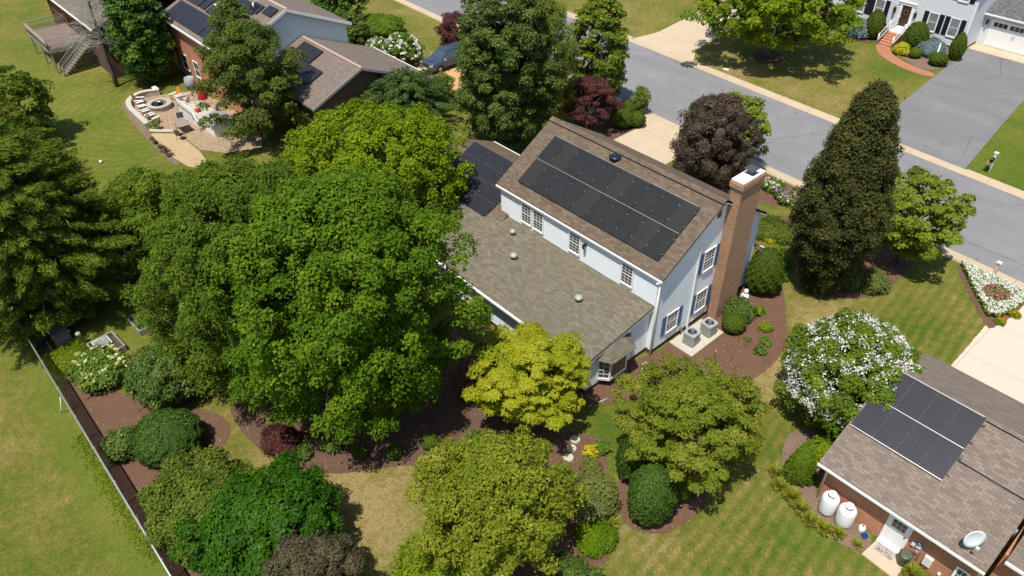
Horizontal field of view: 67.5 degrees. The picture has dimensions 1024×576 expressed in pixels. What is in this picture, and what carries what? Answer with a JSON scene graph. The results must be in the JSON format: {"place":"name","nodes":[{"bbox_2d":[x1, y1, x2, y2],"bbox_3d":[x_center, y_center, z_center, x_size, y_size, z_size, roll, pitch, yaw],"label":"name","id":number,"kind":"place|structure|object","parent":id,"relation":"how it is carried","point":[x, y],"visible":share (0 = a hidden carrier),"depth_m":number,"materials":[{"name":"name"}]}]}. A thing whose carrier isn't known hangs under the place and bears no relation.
{"place":"outdoors","nodes":[
{"label":"outdoors","id":0,"kind":"place"},
{"bbox_2d":[47,0,175,77],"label":"old house","id":1,"kind":"structure","parent":0,"point":[95,53],"depth_m":72.97,"materials":[{"name":"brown brick"}]},
{"bbox_2d":[151,133,205,167],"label":"patio","id":2,"kind":"structure","parent":0,"point":[187,153],"depth_m":61.64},
{"bbox_2d":[133,91,262,152],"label":"patio","id":3,"kind":"structure","parent":0,"point":[204,139],"depth_m":63.71,"materials":[{"name":"stone"}]},
{"bbox_2d":[175,91,215,130],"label":"outdoor patio furniture","id":4,"kind":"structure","parent":3,"relation":"on","point":[190,114],"depth_m":65.47,"materials":[{"name":"white paint"}]},
{"bbox_2d":[415,63,467,89],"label":"driveway","id":5,"kind":"structure","parent":0,"point":[449,70],"depth_m":72.76,"materials":[{"name":"beige concrete"}]},
{"bbox_2d":[420,40,466,73],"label":"parked suv","id":6,"kind":"object","parent":5,"relation":"on","point":[439,59],"visible":0.69,"depth_m":72.65,"materials":[{"name":"blue metal"}]},
{"bbox_2d":[0,0,1023,575],"bbox_3d":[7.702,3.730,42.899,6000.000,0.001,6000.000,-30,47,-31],"label":"ground","id":7,"kind":"structure","parent":0,"point":[56,516],"depth_m":40.71,"materials":[{"name":"green plant"}]},
{"bbox_2d":[0,62,57,139],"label":"deciduous tree","id":8,"kind":"object","parent":7,"relation":"on","point":[37,111],"visible":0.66,"depth_m":59.57,"materials":[{"name":"green plant"}]},
{"bbox_2d":[0,92,65,164],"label":"conifer tree","id":9,"kind":"object","parent":7,"relation":"on","point":[8,112],"visible":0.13,"depth_m":54.84,"materials":[{"name":"green plant"}]},
{"bbox_2d":[0,116,78,266],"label":"conifer tree","id":10,"kind":"object","parent":7,"relation":"on","point":[4,125],"visible":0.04,"depth_m":46.83,"materials":[{"name":"green plant"}]},
{"bbox_2d":[23,13,88,76],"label":"raised deck","id":11,"kind":"structure","parent":7,"relation":"on","point":[44,38],"depth_m":73.57,"materials":[{"name":"grey wood"}]},
{"bbox_2d":[45,324,72,347],"bbox_3d":[-25.944,2.688,43.961,0.950,0.860,1.360,-32,48,-32],"label":"storage box","id":12,"kind":"object","parent":7,"relation":"on","point":[59,335],"visible":0.73,"depth_m":43.62,"materials":[{"name":"plastic"}]},
{"bbox_2d":[38,338,88,376],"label":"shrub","id":13,"kind":"object","parent":7,"relation":"on","point":[58,360],"visible":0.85,"depth_m":42.52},
{"bbox_2d":[0,126,159,343],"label":"conifer tree","id":14,"kind":"object","parent":7,"relation":"on","point":[43,249],"visible":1,"depth_m":41.89,"materials":[{"name":"green plant"}]},
{"bbox_2d":[2,296,171,575],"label":"chain link fence","id":15,"kind":"object","parent":7,"relation":"on","point":[111,477],"visible":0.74,"depth_m":35.41,"materials":[{"name":"grey"}]},
{"bbox_2d":[54,0,126,86],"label":"dead tree","id":16,"kind":"object","parent":7,"relation":"on","point":[95,21],"visible":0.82,"depth_m":67.58,"materials":[{"name":"wood"}]},
{"bbox_2d":[86,331,127,351],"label":"raised bed","id":17,"kind":"object","parent":7,"relation":"on","point":[111,336],"visible":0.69,"depth_m":43.59,"materials":[{"name":"grey wood"}]},
{"bbox_2d":[67,433,158,566],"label":"grass","id":18,"kind":"structure","parent":7,"relation":"on","point":[96,464],"depth_m":35.73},
{"bbox_2d":[87,164,183,279],"bbox_3d":[-22.526,-3.918,47.104,6.962,7.212,7.108,-30,47,-31],"label":"juniper tree","id":19,"kind":"object","parent":7,"relation":"on","point":[128,203],"visible":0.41,"depth_m":45.13,"materials":[{"name":"green plant"}]},
{"bbox_2d":[99,0,180,83],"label":"holly tree","id":20,"kind":"object","parent":7,"relation":"on","point":[141,49],"visible":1,"depth_m":67.89,"materials":[{"name":"green plant"}]},
{"bbox_2d":[125,89,160,129],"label":"seat wall","id":21,"kind":"structure","parent":7,"relation":"on","point":[138,117],"depth_m":67.25,"materials":[{"name":"grey stone"}]},
{"bbox_2d":[60,378,229,575],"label":"mulch bed","id":22,"kind":"object","parent":7,"relation":"on","point":[112,416],"visible":0.3,"depth_m":39.14,"materials":[{"name":"soil"}]},
{"bbox_2d":[63,339,134,394],"bbox_3d":[-22.176,4.247,41.389,3.569,1.770,3.217,-30,47,-31],"label":"yellow hydrangea","id":23,"kind":"object","parent":22,"relation":"on","point":[98,368],"visible":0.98,"depth_m":40.84,"materials":[{"name":"green plant"}]},
{"bbox_2d":[96,425,134,462],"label":"leafy shrub","id":24,"kind":"object","parent":22,"relation":"on","point":[116,446],"visible":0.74,"depth_m":36.91,"materials":[{"name":"green plant"}]},
{"bbox_2d":[128,407,203,466],"bbox_3d":[-16.758,7.215,37.205,3.502,2.286,3.476,-30,47,-31],"label":"round shrub","id":25,"kind":"object","parent":22,"relation":"on","point":[159,437],"visible":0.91,"depth_m":36.45,"materials":[{"name":"green plant"}]},
{"bbox_2d":[135,444,271,573],"bbox_3d":[-13.815,9.454,34.045,6.674,2.763,5.804,12,41,15],"label":"rough hedge","id":26,"kind":"object","parent":22,"relation":"on","point":[183,486],"visible":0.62,"depth_m":33.57,"materials":[{"name":"green plant"}]},
{"bbox_2d":[259,521,365,575],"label":"purple shrub","id":27,"kind":"object","parent":22,"relation":"on","point":[323,555],"visible":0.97,"depth_m":29.72,"materials":[{"name":"brown plant"}]},
{"bbox_2d":[122,99,178,165],"bbox_3d":[-30.620,-13.150,64.170,1.162,0.001,14.935,-25,45,-27],"label":"mulch bed","id":28,"kind":"object","parent":7,"relation":"on","point":[145,132],"visible":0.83,"depth_m":63.95,"materials":[{"name":"beige soil"}]},
{"bbox_2d":[122,338,203,410],"bbox_3d":[-18.003,4.438,39.594,4.290,3.600,4.161,-30,47,-31],"label":"rhododendron","id":29,"kind":"object","parent":7,"relation":"on","point":[159,381],"visible":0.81,"depth_m":38.63,"materials":[{"name":"green plant"}]},
{"bbox_2d":[206,0,277,107],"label":"birch tree","id":30,"kind":"object","parent":7,"relation":"on","point":[231,11],"visible":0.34,"depth_m":58.41,"materials":[{"name":"green plant"}]},
{"bbox_2d":[190,17,310,141],"bbox_3d":[-20.194,-15.774,59.439,9.344,10.028,8.704,-15,41,-17],"label":"birch tree","id":31,"kind":"object","parent":7,"relation":"on","point":[257,93],"visible":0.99,"depth_m":57.95,"materials":[{"name":"green plant"}]},
{"bbox_2d":[166,447,344,575],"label":"garden maple","id":32,"kind":"object","parent":7,"relation":"on","point":[255,508],"visible":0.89,"depth_m":30.91,"materials":[{"name":"green plant"}]},
{"bbox_2d":[160,0,433,134],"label":"brick house","id":33,"kind":"structure","parent":7,"relation":"on","point":[338,69],"depth_m":65.42,"materials":[{"name":"brown"}]},
{"bbox_2d":[310,0,369,28],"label":"dark tree","id":34,"kind":"object","parent":7,"relation":"on","point":[338,7],"visible":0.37,"depth_m":77.40,"materials":[{"name":"green plant"}]},
{"bbox_2d":[339,9,374,45],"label":"dark tree","id":35,"kind":"object","parent":7,"relation":"on","point":[356,27],"visible":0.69,"depth_m":74.68,"materials":[{"name":"green plant"}]},
{"bbox_2d":[278,97,475,248],"bbox_3d":[-8.830,-6.700,48.190,11.952,9.924,11.851,-30,47,-31],"label":"maple tree","id":36,"kind":"object","parent":7,"relation":"on","point":[375,131],"visible":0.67,"depth_m":45.54,"materials":[{"name":"green plant"}]},
{"bbox_2d":[361,13,404,37],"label":"clipped hedge","id":37,"kind":"object","parent":7,"relation":"on","point":[383,25],"visible":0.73,"depth_m":78.85,"materials":[{"name":"green plant"}]},
{"bbox_2d":[231,303,563,472],"bbox_3d":[-6.431,5.794,40.518,13.824,0.001,15.160,-30,47,-31],"label":"mulch bed","id":38,"kind":"object","parent":7,"relation":"on","point":[430,420],"visible":0.29,"depth_m":38.91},
{"bbox_2d":[118,154,356,406],"bbox_3d":[-12.219,-0.358,37.548,10.982,13.539,10.677,21,44,24],"label":"maple tree","id":39,"kind":"object","parent":38,"relation":"on","point":[229,191],"visible":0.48,"depth_m":33.72,"materials":[{"name":"green plant"}]},
{"bbox_2d":[258,421,302,458],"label":"red maple shrub","id":40,"kind":"object","parent":38,"relation":"on","point":[280,438],"visible":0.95,"depth_m":37.43,"materials":[{"name":"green plant"}]},
{"bbox_2d":[200,160,493,450],"bbox_3d":[-7.999,0.807,35.715,12.389,13.971,12.332,-30,47,-31],"label":"maple tree","id":41,"kind":"object","parent":38,"relation":"on","point":[362,335],"visible":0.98,"depth_m":32.03,"materials":[{"name":"green plant"}]},
{"bbox_2d":[471,336,544,411],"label":"green maple","id":42,"kind":"object","parent":38,"relation":"on","point":[481,350],"visible":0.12,"depth_m":36.77,"materials":[{"name":"green plant"}]},
{"bbox_2d":[461,321,593,431],"bbox_3d":[0.968,4.669,37.233,5.622,5.922,6.165,17,42,20],"label":"yellow maple","id":43,"kind":"object","parent":38,"relation":"on","point":[535,351],"visible":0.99,"depth_m":35.57,"materials":[{"name":"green plant"}]},
{"bbox_2d":[62,107,1006,575],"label":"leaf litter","id":44,"kind":"object","parent":38,"relation":"on","point":[506,425],"visible":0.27,"depth_m":38.29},
{"bbox_2d":[382,31,425,64],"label":"hydrangea bush","id":45,"kind":"object","parent":7,"relation":"on","point":[395,41],"visible":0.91,"depth_m":72.78,"materials":[{"name":"white plant"}]},
{"bbox_2d":[358,64,453,122],"bbox_3d":[-8.636,-15.705,63.329,8.202,4.838,8.355,-30,47,-31],"label":"cedar shrub","id":46,"kind":"object","parent":7,"relation":"on","point":[416,88],"visible":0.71,"depth_m":62.35,"materials":[{"name":"green plant"}]},
{"bbox_2d":[389,526,493,575],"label":"lime shrub","id":47,"kind":"object","parent":7,"relation":"on","point":[402,566],"visible":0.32,"depth_m":31.45,"materials":[{"name":"green plant"}]},
{"bbox_2d":[434,11,476,43],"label":"japanese maple","id":48,"kind":"object","parent":7,"relation":"on","point":[447,33],"visible":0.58,"depth_m":75.47,"materials":[{"name":"red plant"}]},
{"bbox_2d":[447,0,568,151],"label":"evergreen tree","id":49,"kind":"object","parent":7,"relation":"on","point":[510,85],"visible":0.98,"depth_m":55.61,"materials":[{"name":"green plant"}]},
{"bbox_2d":[512,0,578,123],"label":"weeping tree","id":50,"kind":"object","parent":7,"relation":"on","point":[556,12],"visible":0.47,"depth_m":57.44,"materials":[{"name":"green plant"}]},
{"bbox_2d":[510,432,614,575],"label":"mulch bed","id":51,"kind":"object","parent":7,"relation":"on","point":[566,542],"visible":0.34,"depth_m":36.04,"materials":[{"name":"soil"}]},
{"bbox_2d":[400,420,591,575],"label":"lime maple","id":52,"kind":"object","parent":51,"relation":"on","point":[497,496],"visible":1,"depth_m":29.32,"materials":[{"name":"green plant"}]},
{"bbox_2d":[542,549,603,575],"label":"dark shrub","id":53,"kind":"object","parent":51,"relation":"on","point":[569,564],"visible":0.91,"depth_m":31.18,"materials":[{"name":"green plant"}]},
{"bbox_2d":[567,466,621,523],"bbox_3d":[3.662,9.191,34.501,2.676,2.330,2.687,-30,47,-31],"label":"garden shrub","id":54,"kind":"object","parent":51,"relation":"on","point":[603,492],"visible":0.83,"depth_m":33.80,"materials":[{"name":"green plant"}]},
{"bbox_2d":[573,519,618,559],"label":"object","id":55,"kind":"object","parent":51,"relation":"on","point":[598,538],"visible":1,"depth_m":33.17,"materials":[{"name":"green plant"}]},
{"bbox_2d":[393,116,767,393],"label":"white house","id":56,"kind":"structure","parent":7,"relation":"on","point":[618,256],"depth_m":42.79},
{"bbox_2d":[596,333,635,380],"bbox_3d":[5.550,3.782,40.321,2.948,2.605,0.895,-30,47,-31],"label":"bay window","id":57,"kind":"structure","parent":56,"relation":"in","point":[613,361],"depth_m":40.02,"materials":[{"name":"white paint"}]},
{"bbox_2d":[574,106,638,139],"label":"mulch bed","id":58,"kind":"object","parent":7,"relation":"on","point":[600,128],"visible":0.24,"depth_m":63.83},
{"bbox_2d":[562,72,625,128],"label":"japanese maple","id":59,"kind":"object","parent":58,"relation":"on","point":[593,84],"visible":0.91,"depth_m":60.93,"materials":[{"name":"red plant"}]},
{"bbox_2d":[563,0,629,108],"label":"magnolia tree","id":60,"kind":"object","parent":58,"relation":"on","point":[596,16],"visible":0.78,"depth_m":61.64,"materials":[{"name":"green plant"}]},
{"bbox_2d":[610,108,633,128],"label":"driveway shrub","id":61,"kind":"object","parent":58,"relation":"on","point":[622,118],"visible":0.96,"depth_m":62.98,"materials":[{"name":"green plant"}]},
{"bbox_2d":[629,85,651,112],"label":"weeping shrub","id":62,"kind":"object","parent":7,"relation":"on","point":[639,98],"visible":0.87,"depth_m":64.69,"materials":[{"name":"green plant"}]},
{"bbox_2d":[581,351,709,404],"bbox_3d":[6.980,4.796,41.575,7.644,0.001,2.635,-15,41,-17],"label":"mulch bed","id":63,"kind":"object","parent":7,"relation":"on","point":[595,392],"visible":0.48,"depth_m":41.33,"materials":[{"name":"soil"}]},
{"bbox_2d":[616,461,708,533],"bbox_3d":[7.170,9.182,36.154,4.189,0.001,5.971,11,40,14],"label":"mulch bed","id":64,"kind":"object","parent":7,"relation":"on","point":[696,503],"visible":0.34,"depth_m":34.90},
{"bbox_2d":[614,429,661,482],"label":"egg shrub","id":65,"kind":"object","parent":64,"relation":"on","point":[626,469],"visible":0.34,"depth_m":34.98,"materials":[{"name":"green plant"}]},
{"bbox_2d":[626,462,677,526],"bbox_3d":[6.039,8.989,33.625,2.291,3.630,2.290,-30,47,-31],"label":"egg shrub","id":66,"kind":"object","parent":64,"relation":"on","point":[651,499],"visible":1,"depth_m":32.86,"materials":[{"name":"green plant"}]},
{"bbox_2d":[610,352,772,495],"bbox_3d":[7.895,6.114,35.097,7.342,6.240,7.103,-30,47,-31],"label":"layered dogwood","id":67,"kind":"object","parent":64,"relation":"on","point":[699,428],"visible":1,"depth_m":33.22,"materials":[{"name":"green plant"}]},
{"bbox_2d":[669,319,723,356],"bbox_3d":[10.567,2.852,43.910,2.950,0.140,1.600,-30,47,-31],"label":"equipment pad","id":68,"kind":"object","parent":7,"relation":"on","point":[703,342],"visible":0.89,"depth_m":43.52,"materials":[{"name":"concrete"}]},
{"bbox_2d":[394,0,1023,289],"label":"kerb","id":69,"kind":"structure","parent":7,"relation":"on","point":[947,252],"depth_m":57.84,"materials":[{"name":"concrete"}]},
{"bbox_2d":[663,283,787,381],"bbox_3d":[14.679,1.528,45.497,5.286,0.001,13.036,30,48,32],"label":"mulch bed","id":70,"kind":"object","parent":7,"relation":"on","point":[775,315],"visible":0.53,"depth_m":43.54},
{"bbox_2d":[721,311,746,333],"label":"round shrub","id":71,"kind":"object","parent":70,"relation":"on","point":[733,323],"visible":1,"depth_m":43.68,"materials":[{"name":"green plant"}]},
{"bbox_2d":[721,295,757,323],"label":"broadleaf shrub","id":72,"kind":"object","parent":70,"relation":"on","point":[739,305],"visible":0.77,"depth_m":44.52,"materials":[{"name":"green plant"}]},
{"bbox_2d":[744,247,785,294],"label":"dome shrub","id":73,"kind":"object","parent":70,"relation":"on","point":[765,275],"visible":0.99,"depth_m":45.47,"materials":[{"name":"green plant"}]},
{"bbox_2d":[688,161,798,204],"bbox_3d":[16.849,-7.614,56.723,5.910,0.001,8.685,-30,47,-31],"label":"mulch bed","id":74,"kind":"object","parent":7,"relation":"on","point":[772,199],"visible":0.17,"depth_m":55.95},
{"bbox_2d":[668,89,765,186],"bbox_3d":[14.248,-10.957,55.256,6.644,7.233,7.212,-30,47,-31],"label":"weeping plum","id":75,"kind":"object","parent":74,"relation":"on","point":[719,126],"visible":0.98,"depth_m":53.76,"materials":[{"name":"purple plant"}]},
{"bbox_2d":[701,89,771,160],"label":"street maple","id":76,"kind":"object","parent":74,"relation":"on","point":[753,108],"visible":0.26,"depth_m":55.24,"materials":[{"name":"green plant"}]},
{"bbox_2d":[680,0,867,58],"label":"shade tree","id":77,"kind":"object","parent":7,"relation":"on","point":[763,17],"visible":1,"depth_m":68.73,"materials":[{"name":"green plant"}]},
{"bbox_2d":[565,11,1023,198],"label":"kerb","id":78,"kind":"structure","parent":7,"relation":"on","point":[912,151],"depth_m":66.36,"materials":[{"name":"concrete"}]},
{"bbox_2d":[781,428,870,550],"bbox_3d":[14.271,9.237,35.997,3.109,0.001,6.949,0,39,0],"label":"mulch bed","id":79,"kind":"object","parent":7,"relation":"on","point":[808,492],"visible":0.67,"depth_m":35.71,"materials":[{"name":"beige soil"}]},
{"bbox_2d":[781,440,817,485],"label":"dwarf spruce","id":80,"kind":"object","parent":79,"relation":"on","point":[800,466],"visible":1,"depth_m":35.39,"materials":[{"name":"green plant"}]},
{"bbox_2d":[812,435,835,467],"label":"bright shrub","id":81,"kind":"object","parent":79,"relation":"on","point":[822,446],"visible":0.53,"depth_m":36.49,"materials":[{"name":"green plant"}]},
{"bbox_2d":[818,490,839,515],"bbox_3d":[14.268,9.619,34.453,0.770,1.390,0.770,-30,47,-31],"label":"propane tank","id":82,"kind":"object","parent":79,"relation":"on","point":[828,504],"visible":1,"depth_m":34.15,"materials":[{"name":"metal"}]},
{"bbox_2d":[834,502,856,528],"bbox_3d":[14.808,10.013,33.960,0.770,1.390,0.770,8,40,11],"label":"propane tank","id":83,"kind":"object","parent":79,"relation":"on","point":[845,515],"visible":0.98,"depth_m":33.66,"materials":[{"name":"white metal"}]},
{"bbox_2d":[779,215,914,298],"bbox_3d":[20.832,-1.746,49.440,9.167,0.001,7.772,18,43,21],"label":"mulch bed","id":84,"kind":"object","parent":7,"relation":"on","point":[885,256],"visible":0.31,"depth_m":49.00,"materials":[{"name":"soil"}]},
{"bbox_2d":[756,212,796,246],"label":"ground cover shrub","id":85,"kind":"object","parent":84,"relation":"on","point":[776,227],"visible":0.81,"depth_m":51.06,"materials":[{"name":"green plant"}]},
{"bbox_2d":[786,74,904,299],"bbox_3d":[18.929,-5.279,42.879,6.044,13.932,6.073,-30,47,-31],"label":"columnar beech","id":86,"kind":"object","parent":84,"relation":"on","point":[855,163],"visible":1,"depth_m":41.36,"materials":[{"name":"green plant"}]},
{"bbox_2d":[859,266,892,295],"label":"foundation shrub","id":87,"kind":"object","parent":84,"relation":"on","point":[875,280],"visible":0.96,"depth_m":46.45,"materials":[{"name":"green plant"}]},
{"bbox_2d":[862,165,977,262],"bbox_3d":[24.360,-3.986,47.155,6.857,6.438,6.440,8,40,11],"label":"dogwood tree","id":88,"kind":"object","parent":84,"relation":"on","point":[912,233],"visible":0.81,"depth_m":45.44,"materials":[{"name":"green plant"}]},
{"bbox_2d":[772,307,923,438],"bbox_3d":[16.433,4.193,37.260,7.150,6.347,6.896,-30,47,-31],"label":"crape myrtle","id":89,"kind":"object","parent":7,"relation":"on","point":[828,344],"visible":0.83,"depth_m":35.55,"materials":[{"name":"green plant"}]},
{"bbox_2d":[833,25,886,42],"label":"mulch bed","id":90,"kind":"object","parent":7,"relation":"on","point":[867,40],"visible":0.27,"depth_m":78.35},
{"bbox_2d":[866,9,886,38],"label":"round yew","id":91,"kind":"object","parent":90,"relation":"on","point":[876,20],"visible":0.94,"depth_m":77.10,"materials":[{"name":"green plant"}]},
{"bbox_2d":[861,540,902,575],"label":"concrete step","id":92,"kind":"object","parent":7,"relation":"on","point":[883,563],"visible":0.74,"depth_m":32.84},
{"bbox_2d":[816,353,1023,575],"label":"brick house","id":93,"kind":"structure","parent":7,"relation":"on","point":[928,472],"depth_m":32.42,"materials":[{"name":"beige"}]},
{"bbox_2d":[876,514,913,553],"bbox_3d":[16.405,10.415,32.745,0.220,2.130,1.040,-30,47,-31],"label":"door","id":94,"kind":"structure","parent":93,"relation":"in","point":[895,534],"depth_m":32.94,"materials":[{"name":"white paint"}]},
{"bbox_2d":[826,0,1023,55],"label":"white house","id":95,"kind":"structure","parent":7,"relation":"on","point":[997,24],"depth_m":75.64,"materials":[{"name":"grey"}]},
{"bbox_2d":[983,19,1023,55],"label":"garage door","id":96,"kind":"structure","parent":95,"relation":"in","point":[1005,36],"depth_m":75.14,"materials":[{"name":"white paint"}]},
{"bbox_2d":[898,42,954,69],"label":"mulch bed","id":97,"kind":"object","parent":7,"relation":"on","point":[922,61],"visible":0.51,"depth_m":73.84,"materials":[{"name":"beige soil"}]},
{"bbox_2d":[902,21,930,48],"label":"round yew","id":98,"kind":"object","parent":97,"relation":"on","point":[916,33],"visible":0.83,"depth_m":74.87,"materials":[{"name":"green plant"}]},
{"bbox_2d":[917,36,948,56],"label":"blue spruce shrub","id":99,"kind":"object","parent":97,"relation":"on","point":[930,46],"visible":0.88,"depth_m":74.18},
{"bbox_2d":[948,32,967,59],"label":"oval yew","id":100,"kind":"object","parent":97,"relation":"on","point":[958,47],"visible":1,"depth_m":72.99,"materials":[{"name":"green plant"}]},
{"bbox_2d":[957,264,1023,327],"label":"mulch bed","id":101,"kind":"object","parent":7,"relation":"on","point":[989,321],"visible":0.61,"depth_m":45.90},
{"bbox_2d":[961,259,1023,316],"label":"flower bed","id":102,"kind":"object","parent":101,"relation":"on","point":[1001,289],"visible":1,"depth_m":46.32,"materials":[{"name":"white plant"}]},
{"bbox_2d":[968,43,1023,63],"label":"garage apron","id":103,"kind":"object","parent":7,"relation":"on","point":[998,52],"visible":1,"depth_m":75.47,"materials":[{"name":"concrete"}]},
{"bbox_2d":[614,117,682,163],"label":"driveway","id":104,"kind":"structure","parent":0,"point":[651,138],"depth_m":62.19,"materials":[{"name":"concrete"}]},
{"bbox_2d":[635,0,740,60],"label":"neighbour driveway","id":105,"kind":"structure","parent":0,"point":[685,39],"depth_m":79.19,"materials":[{"name":"concrete"}]},
{"bbox_2d":[406,0,1023,282],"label":"road","id":106,"kind":"structure","parent":0,"point":[993,232],"depth_m":61.99,"materials":[{"name":"asphalt"}]},
{"bbox_2d":[876,44,934,76],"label":"brick path","id":107,"kind":"structure","parent":0,"point":[883,51],"depth_m":73.94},
{"bbox_2d":[896,49,1023,168],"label":"driveway","id":108,"kind":"structure","parent":0,"point":[958,112],"depth_m":66.36,"materials":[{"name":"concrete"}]},
{"bbox_2d":[951,306,1023,403],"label":"driveway","id":109,"kind":"structure","parent":0,"point":[993,357],"depth_m":42.41,"materials":[{"name":"beige concrete"}]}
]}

